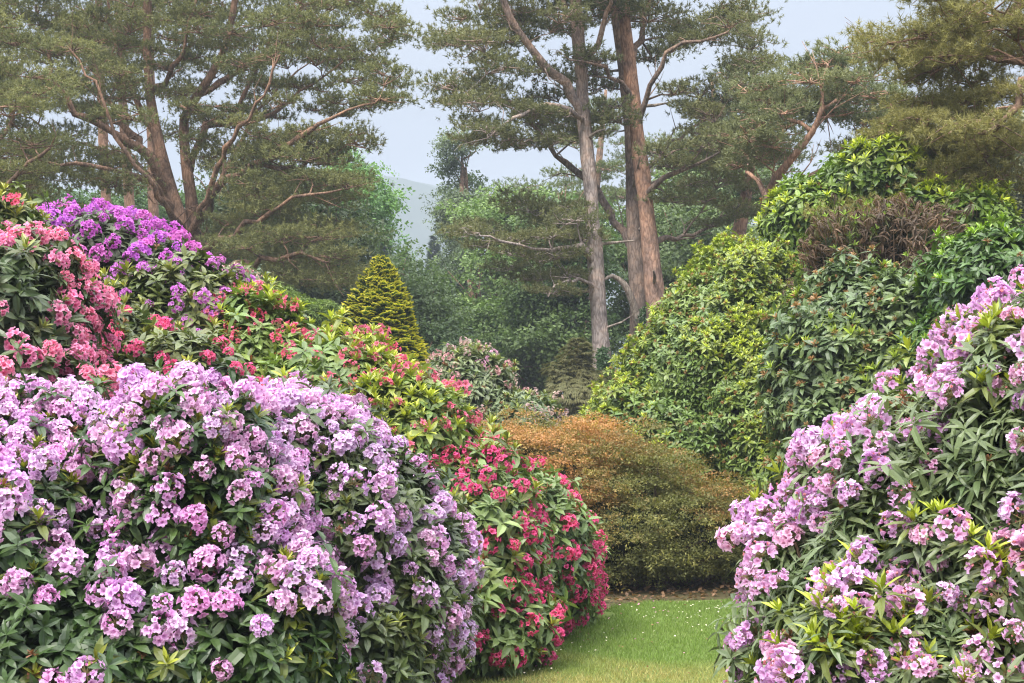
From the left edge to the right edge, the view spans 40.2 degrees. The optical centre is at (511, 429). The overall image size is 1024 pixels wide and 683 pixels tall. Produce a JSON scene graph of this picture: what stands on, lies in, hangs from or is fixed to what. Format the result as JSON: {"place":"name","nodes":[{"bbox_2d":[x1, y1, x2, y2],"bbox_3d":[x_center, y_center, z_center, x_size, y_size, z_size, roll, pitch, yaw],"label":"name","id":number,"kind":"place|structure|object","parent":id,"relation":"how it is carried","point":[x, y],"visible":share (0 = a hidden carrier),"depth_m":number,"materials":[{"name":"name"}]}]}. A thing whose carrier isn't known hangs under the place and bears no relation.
{"place":"outdoors","nodes":[
{"label":"outdoors","id":0,"kind":"place"},
{"bbox_2d":[365,175,628,403],"bbox_3d":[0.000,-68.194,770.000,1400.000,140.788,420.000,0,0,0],"label":"hill","id":1,"kind":"structure","parent":0,"point":[420,231],"depth_m":660.72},
{"bbox_2d":[0,0,1023,239],"label":"sky","id":2,"kind":"structure","parent":0,"point":[409,129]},
{"bbox_2d":[453,598,750,682],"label":"lawn","id":3,"kind":"structure","parent":0,"point":[606,614],"depth_m":10.62,"materials":[{"name":"green plant"}]},
{"bbox_2d":[200,366,488,682],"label":"rhododendron","id":4,"kind":"object","parent":3,"relation":"on","point":[407,548],"visible":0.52,"depth_m":7.21,"materials":[{"name":"purple plant"}]},
{"bbox_2d":[425,422,613,681],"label":"rhododendron","id":5,"kind":"object","parent":3,"relation":"on","point":[541,556],"visible":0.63,"depth_m":9.87,"materials":[{"name":"green plant"}]},
{"bbox_2d":[502,600,722,680],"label":"fallen petals","id":6,"kind":"object","parent":3,"relation":"on","point":[612,628],"visible":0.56,"depth_m":11.60,"materials":[{"name":"white plant"}]},
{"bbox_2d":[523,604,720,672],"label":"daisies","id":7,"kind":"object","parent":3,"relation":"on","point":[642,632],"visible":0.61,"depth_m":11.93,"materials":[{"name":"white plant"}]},
{"bbox_2d":[707,264,1023,682],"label":"rhododendron","id":8,"kind":"object","parent":3,"relation":"on","point":[897,556],"visible":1,"depth_m":4.91,"materials":[{"name":"purple plant"}]},
{"bbox_2d":[454,567,750,682],"bbox_3d":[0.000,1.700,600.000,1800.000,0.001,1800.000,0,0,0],"label":"ground","id":9,"kind":"structure","parent":0,"point":[720,595],"depth_m":14.47,"materials":[{"name":"brown soil"}]},
{"bbox_2d":[0,180,55,237],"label":"rhododendron","id":10,"kind":"object","parent":9,"relation":"on","point":[15,208],"visible":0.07,"depth_m":11.38,"materials":[{"name":"green plant"}]},
{"bbox_2d":[0,0,108,207],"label":"edge pine","id":11,"kind":"object","parent":9,"relation":"on","point":[21,170],"visible":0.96,"depth_m":30.30,"materials":[{"name":"green plant"}]},
{"bbox_2d":[0,216,127,399],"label":"rhododendron","id":12,"kind":"object","parent":9,"relation":"on","point":[53,325],"visible":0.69,"depth_m":8.85,"materials":[{"name":"pink plant"}]},
{"bbox_2d":[15,0,169,209],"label":"slender pine","id":13,"kind":"object","parent":9,"relation":"on","point":[102,139],"visible":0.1,"depth_m":46.86,"materials":[{"name":"green plant"}]},
{"bbox_2d":[65,0,169,216],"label":"slender pine","id":14,"kind":"object","parent":9,"relation":"on","point":[129,200],"visible":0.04,"depth_m":49.86,"materials":[{"name":"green plant"}]},
{"bbox_2d":[35,193,214,304],"bbox_3d":[-3.785,-0.296,13.457,2.567,4.027,2.253,0,0,0],"label":"rhododendron","id":15,"kind":"object","parent":9,"relation":"on","point":[110,236],"visible":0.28,"depth_m":12.81,"materials":[{"name":"purple plant"}]},
{"bbox_2d":[2,171,273,233],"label":"broadleaf tree","id":16,"kind":"object","parent":9,"relation":"on","point":[141,202],"visible":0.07,"depth_m":58.46,"materials":[{"name":"green plant"}]},
{"bbox_2d":[77,0,225,229],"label":"slender pine","id":17,"kind":"object","parent":9,"relation":"on","point":[153,208],"visible":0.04,"depth_m":47.88,"materials":[{"name":"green plant"}]},
{"bbox_2d":[89,294,263,393],"bbox_3d":[-2.983,0.314,11.021,2.162,2.804,1.762,0,0,38],"label":"rhododendron","id":18,"kind":"object","parent":9,"relation":"on","point":[151,342],"visible":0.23,"depth_m":10.56,"materials":[{"name":"green plant"}]},
{"bbox_2d":[0,354,360,682],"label":"rhododendron","id":19,"kind":"object","parent":9,"relation":"on","point":[144,538],"visible":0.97,"depth_m":5.99,"materials":[{"name":"purple plant"}]},
{"bbox_2d":[94,244,276,338],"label":"rhododendron","id":20,"kind":"object","parent":9,"relation":"on","point":[164,287],"visible":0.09,"depth_m":11.98,"materials":[{"name":"green plant"}]},
{"bbox_2d":[0,0,433,295],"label":"spreading pine","id":21,"kind":"object","parent":9,"relation":"on","point":[303,21],"visible":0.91,"depth_m":34.73,"materials":[{"name":"green plant"}]},
{"bbox_2d":[222,261,270,282],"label":"rhododendron","id":22,"kind":"object","parent":9,"relation":"on","point":[249,271],"visible":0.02,"depth_m":15.35,"materials":[{"name":"green plant"}]},
{"bbox_2d":[167,160,401,307],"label":"broadleaf tree","id":23,"kind":"object","parent":9,"relation":"on","point":[360,241],"visible":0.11,"depth_m":44.17,"materials":[{"name":"green plant"}]},
{"bbox_2d":[263,281,345,331],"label":"shrub","id":24,"kind":"object","parent":9,"relation":"on","point":[319,306],"visible":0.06,"depth_m":26.48,"materials":[{"name":"green plant"}]},
{"bbox_2d":[169,271,517,473],"bbox_3d":[-1.476,0.199,11.671,3.780,3.151,2.515,0,0,27],"label":"rhododendron","id":25,"kind":"object","parent":9,"relation":"on","point":[419,413],"visible":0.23,"depth_m":11.00,"materials":[{"name":"green plant"}]},
{"bbox_2d":[292,139,416,272],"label":"broadleaf tree","id":26,"kind":"object","parent":9,"relation":"on","point":[385,202],"visible":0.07,"depth_m":55.09,"materials":[{"name":"green plant"}]},
{"bbox_2d":[323,253,430,379],"bbox_3d":[-2.474,-0.723,25.104,2.592,4.846,2.750,0,0,0],"label":"golden conifer","id":27,"kind":"object","parent":9,"relation":"on","point":[381,296],"visible":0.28,"depth_m":24.62,"materials":[{"name":"green plant"}]},
{"bbox_2d":[375,235,393,256],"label":"distant conifer","id":28,"kind":"object","parent":9,"relation":"on","point":[384,250],"depth_m":89.73,"materials":[{"name":"green plant"}]},
{"bbox_2d":[331,238,495,365],"bbox_3d":[-2.691,-2.071,39.096,5.409,7.583,9.808,0,0,0],"label":"broadleaf tree","id":29,"kind":"object","parent":9,"relation":"on","point":[435,329],"visible":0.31,"depth_m":37.02,"materials":[{"name":"green plant"}]},
{"bbox_2d":[424,235,440,271],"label":"distant conifer","id":30,"kind":"object","parent":9,"relation":"on","point":[436,248],"visible":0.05,"depth_m":99.76,"materials":[{"name":"green plant"}]},
{"bbox_2d":[418,126,503,301],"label":"tall tree","id":31,"kind":"object","parent":9,"relation":"on","point":[464,181],"visible":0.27,"depth_m":61.06,"materials":[{"name":"green plant"}]},
{"bbox_2d":[421,336,568,456],"bbox_3d":[-0.521,0.190,19.836,2.774,3.068,3.100,0,0,0],"label":"rhododendron","id":32,"kind":"object","parent":9,"relation":"on","point":[482,370],"visible":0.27,"depth_m":19.21,"materials":[{"name":"green plant"}]},
{"bbox_2d":[424,181,577,388],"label":"broadleaf tree","id":33,"kind":"object","parent":9,"relation":"on","point":[480,318],"visible":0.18,"depth_m":48.62,"materials":[{"name":"green plant"}]},
{"bbox_2d":[402,0,651,384],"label":"grey pine","id":34,"kind":"object","parent":9,"relation":"on","point":[574,18],"visible":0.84,"depth_m":32.52,"materials":[{"name":"green plant"}]},
{"bbox_2d":[472,190,629,394],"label":"broadleaf tree","id":35,"kind":"object","parent":9,"relation":"on","point":[549,328],"visible":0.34,"depth_m":42.81,"materials":[{"name":"green plant"}]},
{"bbox_2d":[476,89,677,378],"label":"background pine","id":36,"kind":"object","parent":9,"relation":"on","point":[612,166],"visible":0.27,"depth_m":51.88,"materials":[{"name":"green plant"}]},
{"bbox_2d":[540,337,615,459],"bbox_3d":[1.506,-0.181,31.083,3.413,3.763,2.592,0,0,29],"label":"feathery conifer","id":37,"kind":"object","parent":9,"relation":"on","point":[572,383],"visible":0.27,"depth_m":30.73,"materials":[{"name":"green plant"}]},
{"bbox_2d":[476,404,773,592],"bbox_3d":[1.306,0.750,15.516,4.237,2.092,3.522,0,0,0],"label":"azalea","id":38,"kind":"object","parent":9,"relation":"on","point":[661,540],"visible":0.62,"depth_m":14.86,"materials":[{"name":"orange plant"}]},
{"bbox_2d":[460,0,806,358],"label":"twin pine","id":39,"kind":"object","parent":9,"relation":"on","point":[646,282],"visible":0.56,"depth_m":33.13,"materials":[{"name":"green plant"}]},
{"bbox_2d":[574,574,748,628],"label":"leaf litter","id":40,"kind":"object","parent":9,"relation":"on","point":[673,592],"visible":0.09,"depth_m":14.49,"materials":[{"name":"plant"}]},
{"bbox_2d":[570,225,812,567],"bbox_3d":[2.625,-0.522,17.547,3.778,4.512,4.825,0,0,0],"label":"rhododendron","id":41,"kind":"object","parent":9,"relation":"on","point":[696,354],"visible":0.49,"depth_m":16.96,"materials":[{"name":"green plant"}]},
{"bbox_2d":[586,137,799,362],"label":"broadleaf tree","id":42,"kind":"object","parent":9,"relation":"on","point":[677,254],"visible":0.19,"depth_m":45.48,"materials":[{"name":"green plant"}]},
{"bbox_2d":[651,80,789,237],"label":"background pine","id":43,"kind":"object","parent":9,"relation":"on","point":[674,134],"visible":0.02,"depth_m":54.97,"materials":[{"name":"green plant"}]},
{"bbox_2d":[652,53,824,240],"bbox_3d":[5.959,-3.976,36.388,4.160,11.827,5.879,0,0,15],"label":"leaning pine","id":44,"kind":"object","parent":9,"relation":"on","point":[740,227],"visible":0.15,"depth_m":35.82,"materials":[{"name":"green plant"}]},
{"bbox_2d":[695,36,916,215],"bbox_3d":[6.718,-3.527,30.368,5.414,10.483,6.007,0,0,0],"label":"red limbed pine","id":45,"kind":"object","parent":9,"relation":"on","point":[835,98],"visible":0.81,"depth_m":29.07,"materials":[{"name":"green plant"}]},
{"bbox_2d":[748,242,946,523],"bbox_3d":[3.956,-0.126,14.684,2.769,3.712,3.900,0,0,0],"label":"rhododendron","id":46,"kind":"object","parent":9,"relation":"on","point":[831,338],"visible":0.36,"depth_m":14.28,"materials":[{"name":"green plant"}]},
{"bbox_2d":[765,190,976,334],"bbox_3d":[4.294,-0.555,16.422,2.550,4.541,2.119,0,0,17],"label":"dying shrub","id":47,"kind":"object","parent":9,"relation":"on","point":[905,239],"visible":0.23,"depth_m":16.16,"materials":[{"name":"brown plant"}]},
{"bbox_2d":[753,122,1023,268],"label":"rhododendron","id":48,"kind":"object","parent":9,"relation":"on","point":[875,166],"visible":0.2,"depth_m":18.77,"materials":[{"name":"green plant"}]},
{"bbox_2d":[794,0,1023,235],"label":"drooping pine","id":49,"kind":"object","parent":9,"relation":"on","point":[962,31],"visible":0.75,"depth_m":18.43,"materials":[{"name":"green plant"}]},
{"bbox_2d":[889,209,1023,389],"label":"rhododendron","id":50,"kind":"object","parent":9,"relation":"on","point":[961,267],"visible":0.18,"depth_m":13.11,"materials":[{"name":"green plant"}]},
{"bbox_2d":[934,103,1023,228],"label":"tree","id":51,"kind":"object","parent":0,"point":[1018,198],"visible":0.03,"depth_m":34.27,"materials":[{"name":"green plant"}]}
]}

